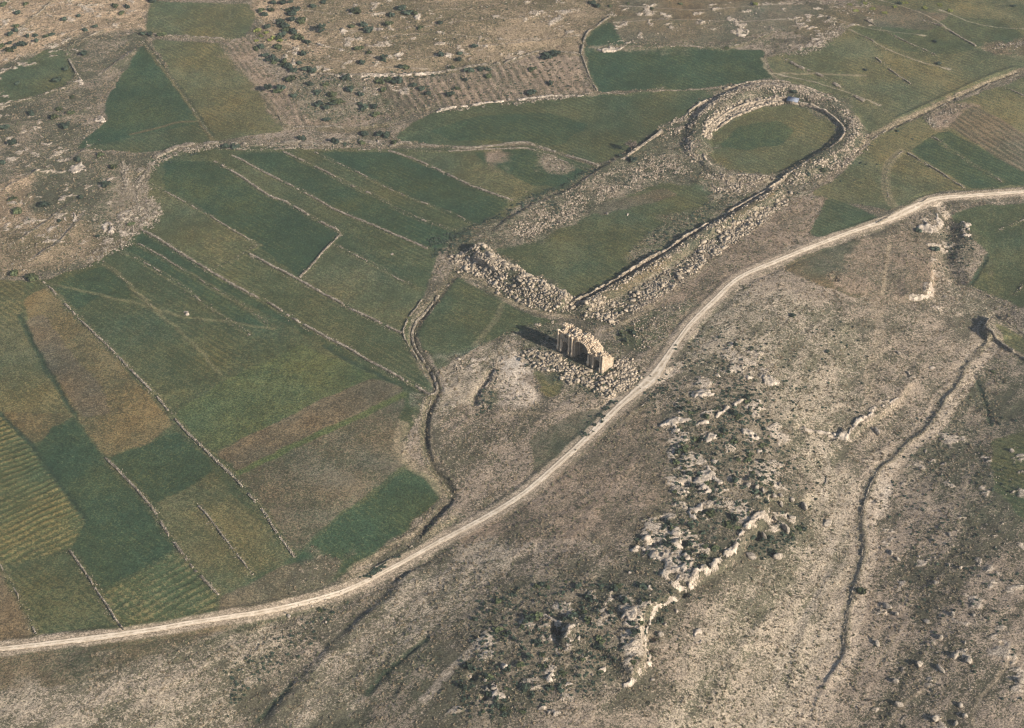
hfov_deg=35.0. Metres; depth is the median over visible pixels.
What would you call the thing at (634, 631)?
bush
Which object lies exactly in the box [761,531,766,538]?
boulder
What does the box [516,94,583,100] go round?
stone wall
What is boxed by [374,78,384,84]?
shrub
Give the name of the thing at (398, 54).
rock outcrop
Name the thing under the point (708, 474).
rock outcrop
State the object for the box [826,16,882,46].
stone wall
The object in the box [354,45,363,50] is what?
shrub
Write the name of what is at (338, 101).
shrub
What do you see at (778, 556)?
boulder
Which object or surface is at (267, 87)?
tree
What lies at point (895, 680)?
boulder
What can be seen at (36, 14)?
stone wall
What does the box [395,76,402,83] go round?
shrub
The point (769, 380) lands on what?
rock outcrop
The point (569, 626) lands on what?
rock outcrop
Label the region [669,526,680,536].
rock fragment
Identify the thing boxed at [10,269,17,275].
shrub
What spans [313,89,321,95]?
shrub
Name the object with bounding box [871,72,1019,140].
stone wall
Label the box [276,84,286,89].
shrub
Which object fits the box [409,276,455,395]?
stone wall
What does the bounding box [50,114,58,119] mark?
shrub
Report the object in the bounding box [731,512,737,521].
bush
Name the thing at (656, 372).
dirt road
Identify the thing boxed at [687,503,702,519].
rock outcrop
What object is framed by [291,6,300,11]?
shrub
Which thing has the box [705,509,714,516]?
bush
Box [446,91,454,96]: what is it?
shrub
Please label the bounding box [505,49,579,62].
stone wall
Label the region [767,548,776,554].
bush
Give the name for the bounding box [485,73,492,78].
shrub
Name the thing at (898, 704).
boulder
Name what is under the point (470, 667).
bush
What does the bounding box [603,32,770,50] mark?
stone wall
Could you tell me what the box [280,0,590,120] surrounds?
rubble
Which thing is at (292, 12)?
shrub
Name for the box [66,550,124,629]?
stone wall
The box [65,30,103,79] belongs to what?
stone wall
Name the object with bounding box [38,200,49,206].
shrub
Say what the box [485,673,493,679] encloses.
bush
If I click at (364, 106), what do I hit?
shrub
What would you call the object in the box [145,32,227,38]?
stone wall
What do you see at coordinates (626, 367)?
rubble
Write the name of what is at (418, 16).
rock outcrop
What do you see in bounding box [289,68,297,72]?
shrub
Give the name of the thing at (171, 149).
stone wall
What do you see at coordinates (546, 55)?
shrub
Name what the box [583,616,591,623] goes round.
bush
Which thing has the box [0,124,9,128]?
shrub
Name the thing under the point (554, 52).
shrub
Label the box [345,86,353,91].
shrub
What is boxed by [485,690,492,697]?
bush
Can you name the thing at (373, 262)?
stone wall
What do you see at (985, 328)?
stone wall
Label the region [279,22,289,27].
shrub
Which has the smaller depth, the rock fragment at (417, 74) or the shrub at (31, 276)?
the shrub at (31, 276)
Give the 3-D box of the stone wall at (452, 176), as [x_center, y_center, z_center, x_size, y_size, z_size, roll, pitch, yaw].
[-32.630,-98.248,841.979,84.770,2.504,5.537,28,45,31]
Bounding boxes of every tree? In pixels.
[263,84,271,89]
[316,23,325,29]
[625,140,636,150]
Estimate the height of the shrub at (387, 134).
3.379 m
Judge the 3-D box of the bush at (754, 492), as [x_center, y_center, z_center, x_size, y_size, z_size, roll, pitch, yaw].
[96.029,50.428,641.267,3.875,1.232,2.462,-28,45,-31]
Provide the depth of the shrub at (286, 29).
966.44 m
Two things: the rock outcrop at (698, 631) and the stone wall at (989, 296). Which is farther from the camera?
the stone wall at (989, 296)
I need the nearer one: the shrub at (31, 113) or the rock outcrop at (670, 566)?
the rock outcrop at (670, 566)
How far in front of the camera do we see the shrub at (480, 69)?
931.22 m
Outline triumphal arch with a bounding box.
[556,322,613,373]
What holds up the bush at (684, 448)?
on the ground at (300, 430)
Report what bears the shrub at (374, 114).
on the ground at (300, 430)
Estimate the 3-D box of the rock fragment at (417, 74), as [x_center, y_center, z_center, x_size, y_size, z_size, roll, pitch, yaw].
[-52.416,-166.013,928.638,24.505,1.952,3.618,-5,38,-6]
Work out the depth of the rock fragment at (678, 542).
614.76 m
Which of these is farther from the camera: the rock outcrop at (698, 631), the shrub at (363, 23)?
the shrub at (363, 23)
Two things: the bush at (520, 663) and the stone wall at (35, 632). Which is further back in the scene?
the stone wall at (35, 632)
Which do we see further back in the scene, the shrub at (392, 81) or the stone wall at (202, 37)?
the stone wall at (202, 37)
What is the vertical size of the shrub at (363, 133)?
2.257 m
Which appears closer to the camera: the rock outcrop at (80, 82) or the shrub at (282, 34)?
the rock outcrop at (80, 82)
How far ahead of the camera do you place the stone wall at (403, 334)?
733.23 m
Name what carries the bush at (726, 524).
on the ground at (300, 430)
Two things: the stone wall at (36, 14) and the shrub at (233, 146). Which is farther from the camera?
the stone wall at (36, 14)
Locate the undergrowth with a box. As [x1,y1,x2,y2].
[2,1,1023,718]
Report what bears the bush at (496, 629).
on the ground at (300, 430)
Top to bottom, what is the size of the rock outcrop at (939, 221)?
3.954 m
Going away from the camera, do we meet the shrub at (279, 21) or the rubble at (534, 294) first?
the rubble at (534, 294)
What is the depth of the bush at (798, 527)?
634.06 m
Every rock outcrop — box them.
[68,161,86,172]
[74,79,84,84]
[94,116,105,122]
[101,221,113,234]
[359,73,395,77]
[394,52,403,56]
[414,13,420,19]
[485,684,505,698]
[543,613,561,631]
[545,672,554,682]
[546,709,560,716]
[563,623,575,632]
[597,46,623,52]
[621,606,636,620]
[630,545,645,551]
[641,533,650,540]
[644,625,651,666]
[649,549,687,591]
[659,416,691,433]
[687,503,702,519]
[688,389,714,397]
[688,555,723,590]
[693,465,723,492]
[694,628,701,636]
[695,420,708,424]
[705,432,716,441]
[715,405,729,417]
[736,29,748,37]
[741,428,760,440]
[762,375,779,385]
[833,415,867,441]
[909,281,931,300]
[917,220,932,233]
[935,212,943,228]
[961,221,970,227]
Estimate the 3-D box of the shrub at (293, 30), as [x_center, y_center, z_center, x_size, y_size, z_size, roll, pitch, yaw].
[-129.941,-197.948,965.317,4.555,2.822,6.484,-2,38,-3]
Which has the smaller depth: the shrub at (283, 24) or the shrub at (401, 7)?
the shrub at (283, 24)
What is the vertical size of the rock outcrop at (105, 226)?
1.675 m
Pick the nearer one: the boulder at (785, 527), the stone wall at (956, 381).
the boulder at (785, 527)
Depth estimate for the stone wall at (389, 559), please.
620.99 m
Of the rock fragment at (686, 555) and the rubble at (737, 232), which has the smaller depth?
the rock fragment at (686, 555)
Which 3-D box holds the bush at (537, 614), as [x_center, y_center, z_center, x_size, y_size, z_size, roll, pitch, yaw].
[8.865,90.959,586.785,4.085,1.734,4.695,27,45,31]
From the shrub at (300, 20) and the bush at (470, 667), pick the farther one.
the shrub at (300, 20)
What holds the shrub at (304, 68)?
on the ground at (300, 430)
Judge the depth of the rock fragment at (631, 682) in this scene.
561.01 m
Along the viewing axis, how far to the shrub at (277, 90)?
914.46 m
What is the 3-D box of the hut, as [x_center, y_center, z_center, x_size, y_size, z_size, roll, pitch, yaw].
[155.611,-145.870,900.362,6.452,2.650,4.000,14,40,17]
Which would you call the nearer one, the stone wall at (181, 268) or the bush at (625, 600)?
the bush at (625, 600)
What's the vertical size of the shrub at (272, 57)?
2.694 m
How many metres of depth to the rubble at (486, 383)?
712.92 m
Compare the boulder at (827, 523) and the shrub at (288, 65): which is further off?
the shrub at (288, 65)
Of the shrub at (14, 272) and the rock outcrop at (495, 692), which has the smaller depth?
the rock outcrop at (495, 692)
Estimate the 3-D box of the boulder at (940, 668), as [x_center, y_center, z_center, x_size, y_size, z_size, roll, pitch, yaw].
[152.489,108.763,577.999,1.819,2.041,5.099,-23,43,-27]
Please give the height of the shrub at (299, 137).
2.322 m
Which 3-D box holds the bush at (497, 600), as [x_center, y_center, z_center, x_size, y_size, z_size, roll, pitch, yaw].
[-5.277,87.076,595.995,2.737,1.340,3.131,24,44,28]
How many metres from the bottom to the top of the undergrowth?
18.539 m
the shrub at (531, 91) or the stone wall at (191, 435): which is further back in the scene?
the shrub at (531, 91)
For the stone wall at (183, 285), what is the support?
on the ground at (300, 430)
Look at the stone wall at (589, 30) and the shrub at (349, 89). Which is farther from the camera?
the stone wall at (589, 30)
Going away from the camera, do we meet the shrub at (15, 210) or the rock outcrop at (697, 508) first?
the rock outcrop at (697, 508)
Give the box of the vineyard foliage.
[344,56,591,119]
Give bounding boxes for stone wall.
[0,83,73,107]
[0,564,37,633]
[1,2,50,38]
[42,281,296,557]
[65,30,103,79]
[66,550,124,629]
[104,457,220,594]
[118,250,249,335]
[132,135,382,174]
[136,243,267,320]
[140,228,429,395]
[141,41,212,136]
[141,147,380,178]
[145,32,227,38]
[148,183,256,245]
[197,503,253,574]
[214,161,339,233]
[221,47,281,119]
[231,155,427,248]
[249,253,401,333]
[283,150,455,229]
[293,105,434,129]
[299,234,342,277]
[314,151,473,223]
[319,62,504,77]
[334,244,415,288]
[350,519,450,578]
[388,150,512,201]
[389,141,598,166]
[401,147,591,170]
[402,299,423,369]
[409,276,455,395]
[421,397,451,496]
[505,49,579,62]
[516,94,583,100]
[575,87,662,96]
[580,16,610,53]
[580,55,597,90]
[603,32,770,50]
[690,492,731,498]
[782,58,877,110]
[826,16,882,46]
[839,468,879,648]
[864,18,934,55]
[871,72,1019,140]
[875,57,910,84]
[876,200,913,223]
[883,151,902,209]
[884,331,987,462]
[908,152,965,188]
[920,187,1023,201]
[923,20,976,46]
[971,286,1006,305]
[980,314,1023,358]
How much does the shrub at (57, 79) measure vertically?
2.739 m
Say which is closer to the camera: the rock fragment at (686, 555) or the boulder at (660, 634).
the boulder at (660, 634)
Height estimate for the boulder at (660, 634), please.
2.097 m
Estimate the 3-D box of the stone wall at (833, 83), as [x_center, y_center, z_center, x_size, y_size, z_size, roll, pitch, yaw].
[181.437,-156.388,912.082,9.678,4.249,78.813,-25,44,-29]
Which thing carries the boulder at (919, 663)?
on the ground at (300, 430)
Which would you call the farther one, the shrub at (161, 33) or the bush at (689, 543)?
the shrub at (161, 33)
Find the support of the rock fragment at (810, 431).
on the ground at (300, 430)
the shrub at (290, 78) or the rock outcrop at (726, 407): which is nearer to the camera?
the rock outcrop at (726, 407)
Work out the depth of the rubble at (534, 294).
759.51 m
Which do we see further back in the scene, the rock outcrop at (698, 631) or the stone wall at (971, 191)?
the stone wall at (971, 191)
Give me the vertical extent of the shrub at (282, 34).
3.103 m
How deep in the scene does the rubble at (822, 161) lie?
864.10 m
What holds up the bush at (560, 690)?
on the ground at (300, 430)
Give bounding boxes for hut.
[786,96,798,104]
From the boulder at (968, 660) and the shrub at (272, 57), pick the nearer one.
the boulder at (968, 660)
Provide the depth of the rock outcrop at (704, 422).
673.46 m
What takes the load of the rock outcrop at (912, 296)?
on the ground at (300, 430)
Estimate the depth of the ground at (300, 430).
711.81 m
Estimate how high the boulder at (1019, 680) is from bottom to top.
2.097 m
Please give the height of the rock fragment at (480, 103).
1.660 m
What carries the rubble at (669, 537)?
on the ground at (300, 430)
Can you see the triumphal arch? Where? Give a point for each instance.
(574, 340)
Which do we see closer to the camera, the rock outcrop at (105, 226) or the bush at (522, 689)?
the bush at (522, 689)
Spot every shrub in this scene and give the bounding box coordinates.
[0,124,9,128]
[4,47,13,51]
[7,138,16,144]
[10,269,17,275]
[12,207,21,213]
[16,41,27,45]
[25,273,38,280]
[28,110,34,115]
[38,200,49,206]
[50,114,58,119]
[52,76,61,81]
[60,122,69,128]
[100,181,110,187]
[156,32,166,35]
[230,143,239,148]
[268,54,276,60]
[272,88,282,92]
[274,43,282,48]
[276,18,284,24]
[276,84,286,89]
[278,31,286,37]
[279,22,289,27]
[282,26,290,31]
[284,62,292,68]
[284,75,295,81]
[287,9,296,15]
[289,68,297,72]
[290,28,296,33]
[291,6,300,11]
[292,33,303,39]
[296,16,305,23]
[296,135,306,140]
[299,66,309,70]
[305,81,313,85]
[307,67,316,72]
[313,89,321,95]
[327,91,336,96]
[329,98,345,103]
[331,137,339,143]
[341,73,351,79]
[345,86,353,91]
[349,6,360,13]
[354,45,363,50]
[359,21,367,27]
[360,104,368,110]
[360,130,368,136]
[364,26,373,32]
[371,111,380,116]
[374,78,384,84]
[375,131,383,135]
[383,131,390,138]
[385,21,393,25]
[389,78,397,83]
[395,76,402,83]
[397,4,405,10]
[401,10,412,14]
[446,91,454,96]
[464,67,474,71]
[476,66,484,71]
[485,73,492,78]
[527,89,535,94]
[540,52,554,59]
[549,50,560,55]
[628,156,637,162]
[856,587,866,594]
[931,246,939,250]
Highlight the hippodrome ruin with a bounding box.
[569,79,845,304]
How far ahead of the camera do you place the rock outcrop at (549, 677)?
561.60 m
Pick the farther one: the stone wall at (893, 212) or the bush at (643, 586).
the stone wall at (893, 212)
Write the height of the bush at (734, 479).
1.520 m
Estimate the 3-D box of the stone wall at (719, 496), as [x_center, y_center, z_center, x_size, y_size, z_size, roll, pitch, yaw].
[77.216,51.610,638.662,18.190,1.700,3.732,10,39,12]
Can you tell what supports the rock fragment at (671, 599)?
on the ground at (300, 430)
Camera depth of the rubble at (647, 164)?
830.43 m
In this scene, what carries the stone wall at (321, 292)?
on the ground at (300, 430)
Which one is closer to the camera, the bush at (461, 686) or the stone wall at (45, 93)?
the bush at (461, 686)
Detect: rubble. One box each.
[0,1,141,274]
[79,140,387,269]
[235,219,1020,721]
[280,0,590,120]
[451,242,577,312]
[453,300,687,413]
[511,95,715,239]
[517,348,642,397]
[537,0,1023,172]
[578,182,798,325]
[683,81,869,195]
[701,95,782,139]
[1007,305,1023,329]
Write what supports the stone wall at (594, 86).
on the ground at (300, 430)
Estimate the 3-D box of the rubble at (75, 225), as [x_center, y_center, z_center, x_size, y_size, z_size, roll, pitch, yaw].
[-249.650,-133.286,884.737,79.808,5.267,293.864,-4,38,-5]
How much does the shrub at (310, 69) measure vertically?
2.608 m
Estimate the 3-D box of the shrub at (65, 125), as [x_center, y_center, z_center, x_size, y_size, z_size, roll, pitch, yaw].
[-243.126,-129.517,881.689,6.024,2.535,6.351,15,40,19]
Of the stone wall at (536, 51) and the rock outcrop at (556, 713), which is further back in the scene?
the stone wall at (536, 51)
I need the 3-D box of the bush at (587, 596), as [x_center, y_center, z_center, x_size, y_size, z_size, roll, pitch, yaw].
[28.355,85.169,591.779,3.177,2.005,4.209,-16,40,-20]
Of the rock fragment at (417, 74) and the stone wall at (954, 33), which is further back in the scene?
the stone wall at (954, 33)
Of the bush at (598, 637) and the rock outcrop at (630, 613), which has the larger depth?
the rock outcrop at (630, 613)
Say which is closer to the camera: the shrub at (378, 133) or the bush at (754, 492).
the bush at (754, 492)
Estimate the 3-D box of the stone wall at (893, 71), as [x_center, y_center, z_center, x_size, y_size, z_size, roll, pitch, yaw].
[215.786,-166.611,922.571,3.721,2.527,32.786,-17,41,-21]
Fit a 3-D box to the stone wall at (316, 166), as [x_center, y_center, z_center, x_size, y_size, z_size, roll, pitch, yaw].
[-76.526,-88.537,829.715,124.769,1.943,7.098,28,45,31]
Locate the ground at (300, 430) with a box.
[0,0,1023,727]
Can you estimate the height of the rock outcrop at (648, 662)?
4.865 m
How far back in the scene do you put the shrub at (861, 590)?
610.86 m
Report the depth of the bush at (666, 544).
614.34 m
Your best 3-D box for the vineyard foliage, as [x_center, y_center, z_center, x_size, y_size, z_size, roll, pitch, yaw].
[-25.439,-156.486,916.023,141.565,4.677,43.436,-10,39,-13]
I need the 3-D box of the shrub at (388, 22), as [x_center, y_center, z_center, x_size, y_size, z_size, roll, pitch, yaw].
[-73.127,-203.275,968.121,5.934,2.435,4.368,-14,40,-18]
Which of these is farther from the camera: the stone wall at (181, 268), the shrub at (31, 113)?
the shrub at (31, 113)
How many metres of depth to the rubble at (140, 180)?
819.59 m
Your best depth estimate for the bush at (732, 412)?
678.62 m
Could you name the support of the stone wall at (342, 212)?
on the ground at (300, 430)
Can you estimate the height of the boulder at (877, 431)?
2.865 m
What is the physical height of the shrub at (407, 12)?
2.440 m
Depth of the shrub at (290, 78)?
924.55 m
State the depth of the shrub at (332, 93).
909.96 m
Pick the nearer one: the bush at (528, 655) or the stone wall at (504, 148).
the bush at (528, 655)
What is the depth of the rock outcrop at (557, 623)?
583.66 m
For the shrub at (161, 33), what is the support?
on the ground at (300, 430)
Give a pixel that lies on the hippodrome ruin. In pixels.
(657, 253)
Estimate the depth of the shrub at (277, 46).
952.28 m
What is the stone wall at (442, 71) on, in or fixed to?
on the ground at (300, 430)
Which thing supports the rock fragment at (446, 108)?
on the ground at (300, 430)
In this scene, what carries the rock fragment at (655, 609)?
on the ground at (300, 430)
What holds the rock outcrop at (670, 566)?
on the ground at (300, 430)
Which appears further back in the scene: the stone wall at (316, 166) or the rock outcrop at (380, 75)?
the rock outcrop at (380, 75)
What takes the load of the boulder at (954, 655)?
on the ground at (300, 430)
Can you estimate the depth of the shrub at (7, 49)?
950.40 m
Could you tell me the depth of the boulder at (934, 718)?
559.10 m
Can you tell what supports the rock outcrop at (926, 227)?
on the ground at (300, 430)
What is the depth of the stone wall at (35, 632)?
601.72 m
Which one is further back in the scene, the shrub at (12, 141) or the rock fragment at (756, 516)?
the shrub at (12, 141)
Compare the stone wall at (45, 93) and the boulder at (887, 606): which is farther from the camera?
the stone wall at (45, 93)
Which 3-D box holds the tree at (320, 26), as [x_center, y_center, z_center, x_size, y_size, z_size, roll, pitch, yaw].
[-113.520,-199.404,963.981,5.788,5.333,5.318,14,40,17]
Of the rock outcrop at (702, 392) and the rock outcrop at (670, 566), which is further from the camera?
the rock outcrop at (702, 392)
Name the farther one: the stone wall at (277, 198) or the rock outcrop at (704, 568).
the stone wall at (277, 198)
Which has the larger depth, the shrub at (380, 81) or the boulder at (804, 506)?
the shrub at (380, 81)
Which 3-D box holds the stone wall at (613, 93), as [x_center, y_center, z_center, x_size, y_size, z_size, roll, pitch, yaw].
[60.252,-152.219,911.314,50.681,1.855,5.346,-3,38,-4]
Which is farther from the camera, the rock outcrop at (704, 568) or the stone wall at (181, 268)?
the stone wall at (181, 268)
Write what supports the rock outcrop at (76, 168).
on the ground at (300, 430)
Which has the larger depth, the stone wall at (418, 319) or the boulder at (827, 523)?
the stone wall at (418, 319)
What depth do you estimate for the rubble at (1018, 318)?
752.63 m
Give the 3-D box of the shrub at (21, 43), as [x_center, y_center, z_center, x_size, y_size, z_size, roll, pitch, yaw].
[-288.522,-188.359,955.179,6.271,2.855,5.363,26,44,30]
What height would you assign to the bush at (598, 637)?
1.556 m
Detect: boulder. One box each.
[657,631,663,637]
[745,552,756,559]
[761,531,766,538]
[772,553,782,559]
[782,524,789,533]
[801,502,807,510]
[823,519,831,527]
[874,426,879,435]
[883,602,892,609]
[891,678,898,683]
[894,701,903,706]
[916,660,922,666]
[931,714,938,721]
[936,664,944,673]
[951,652,958,659]
[964,656,971,664]
[1016,677,1023,683]
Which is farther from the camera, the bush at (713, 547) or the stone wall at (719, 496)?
the stone wall at (719, 496)
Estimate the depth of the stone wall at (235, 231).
806.64 m
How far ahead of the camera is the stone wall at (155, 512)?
634.04 m
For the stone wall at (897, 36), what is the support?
on the ground at (300, 430)
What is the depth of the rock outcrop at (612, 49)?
944.64 m
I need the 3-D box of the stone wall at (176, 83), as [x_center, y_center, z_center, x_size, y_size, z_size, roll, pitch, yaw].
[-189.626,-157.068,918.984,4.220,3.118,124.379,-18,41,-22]
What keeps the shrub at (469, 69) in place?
on the ground at (300, 430)
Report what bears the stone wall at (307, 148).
on the ground at (300, 430)
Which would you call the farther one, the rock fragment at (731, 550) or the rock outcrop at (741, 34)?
the rock outcrop at (741, 34)
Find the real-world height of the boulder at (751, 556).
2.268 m
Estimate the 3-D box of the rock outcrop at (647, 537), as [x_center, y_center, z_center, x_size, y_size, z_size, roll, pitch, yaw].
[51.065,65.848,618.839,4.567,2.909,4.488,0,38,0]
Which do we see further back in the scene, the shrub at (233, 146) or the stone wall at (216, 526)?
the shrub at (233, 146)
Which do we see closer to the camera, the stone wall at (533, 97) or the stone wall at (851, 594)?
the stone wall at (851, 594)
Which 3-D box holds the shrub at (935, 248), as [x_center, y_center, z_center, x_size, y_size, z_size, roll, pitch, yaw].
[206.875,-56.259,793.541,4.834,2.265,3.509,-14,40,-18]
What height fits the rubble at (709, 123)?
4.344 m
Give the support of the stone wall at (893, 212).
on the ground at (300, 430)
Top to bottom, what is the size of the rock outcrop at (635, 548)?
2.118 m
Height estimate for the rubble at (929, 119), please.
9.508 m
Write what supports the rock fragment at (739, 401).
on the ground at (300, 430)
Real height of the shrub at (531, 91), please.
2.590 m
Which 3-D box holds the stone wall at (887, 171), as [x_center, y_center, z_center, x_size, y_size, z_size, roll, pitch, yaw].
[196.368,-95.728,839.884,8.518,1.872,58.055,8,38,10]
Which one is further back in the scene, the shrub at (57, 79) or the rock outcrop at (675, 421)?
the shrub at (57, 79)
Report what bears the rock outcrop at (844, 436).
on the ground at (300, 430)
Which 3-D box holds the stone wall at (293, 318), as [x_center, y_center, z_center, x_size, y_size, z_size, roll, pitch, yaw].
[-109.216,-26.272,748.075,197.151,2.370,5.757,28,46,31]
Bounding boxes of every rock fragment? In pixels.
[399,71,440,75]
[436,105,456,112]
[472,100,503,105]
[623,677,636,687]
[648,603,661,624]
[664,595,678,605]
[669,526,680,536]
[669,537,682,548]
[681,552,689,559]
[723,528,744,557]
[732,399,743,405]
[742,510,767,529]
[799,426,830,434]
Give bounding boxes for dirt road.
[0,190,1023,650]
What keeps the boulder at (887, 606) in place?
on the ground at (300, 430)
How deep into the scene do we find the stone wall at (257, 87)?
911.32 m
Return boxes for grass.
[0,0,1023,727]
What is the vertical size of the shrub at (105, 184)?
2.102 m
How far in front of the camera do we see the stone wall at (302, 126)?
883.34 m
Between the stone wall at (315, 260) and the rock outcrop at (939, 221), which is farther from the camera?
the rock outcrop at (939, 221)
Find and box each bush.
[458,682,466,688]
[467,664,476,670]
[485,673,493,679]
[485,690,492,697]
[492,626,502,632]
[495,598,501,603]
[516,661,524,666]
[520,686,528,691]
[525,615,535,621]
[525,652,533,659]
[530,611,542,620]
[557,687,564,692]
[558,670,567,675]
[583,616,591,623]
[585,594,593,601]
[595,635,602,640]
[609,584,617,591]
[620,596,630,603]
[630,628,640,634]
[638,583,647,590]
[663,541,671,546]
[679,445,688,452]
[685,470,693,476]
[686,540,692,546]
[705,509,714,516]
[711,545,719,549]
[722,520,731,528]
[729,408,737,415]
[731,476,738,482]
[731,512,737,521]
[743,457,751,462]
[750,489,758,494]
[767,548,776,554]
[794,525,802,530]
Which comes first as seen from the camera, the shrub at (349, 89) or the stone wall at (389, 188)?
the stone wall at (389, 188)
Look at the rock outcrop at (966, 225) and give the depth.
808.46 m
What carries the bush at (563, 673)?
on the ground at (300, 430)
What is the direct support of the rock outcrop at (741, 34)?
on the ground at (300, 430)
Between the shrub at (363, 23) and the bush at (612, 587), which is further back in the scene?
the shrub at (363, 23)
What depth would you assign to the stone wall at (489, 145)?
865.17 m
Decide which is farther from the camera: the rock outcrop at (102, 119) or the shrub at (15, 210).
the rock outcrop at (102, 119)
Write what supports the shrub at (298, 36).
on the ground at (300, 430)
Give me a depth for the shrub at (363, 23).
967.88 m
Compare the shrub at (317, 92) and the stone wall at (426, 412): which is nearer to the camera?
the stone wall at (426, 412)
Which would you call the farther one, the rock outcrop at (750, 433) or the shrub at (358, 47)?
the shrub at (358, 47)
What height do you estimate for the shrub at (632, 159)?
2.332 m
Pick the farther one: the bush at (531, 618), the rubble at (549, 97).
the rubble at (549, 97)
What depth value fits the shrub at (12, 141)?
865.18 m
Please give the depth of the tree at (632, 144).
857.76 m
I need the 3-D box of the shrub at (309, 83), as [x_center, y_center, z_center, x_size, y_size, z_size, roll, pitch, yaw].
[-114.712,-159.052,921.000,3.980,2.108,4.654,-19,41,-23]
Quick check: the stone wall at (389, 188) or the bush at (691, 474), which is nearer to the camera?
the bush at (691, 474)
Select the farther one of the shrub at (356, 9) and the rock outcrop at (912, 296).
the shrub at (356, 9)
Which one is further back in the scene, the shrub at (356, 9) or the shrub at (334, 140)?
the shrub at (356, 9)
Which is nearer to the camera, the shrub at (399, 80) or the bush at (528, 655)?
the bush at (528, 655)
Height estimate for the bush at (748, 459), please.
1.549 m
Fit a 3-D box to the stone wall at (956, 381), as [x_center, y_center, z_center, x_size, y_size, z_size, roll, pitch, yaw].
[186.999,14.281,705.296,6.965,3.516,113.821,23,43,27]
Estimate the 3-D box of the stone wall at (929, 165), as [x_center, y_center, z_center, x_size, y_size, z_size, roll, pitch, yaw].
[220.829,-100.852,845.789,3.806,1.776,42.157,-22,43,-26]
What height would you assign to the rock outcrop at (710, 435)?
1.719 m
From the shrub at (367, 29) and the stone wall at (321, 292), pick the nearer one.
the stone wall at (321, 292)
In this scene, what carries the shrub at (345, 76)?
on the ground at (300, 430)

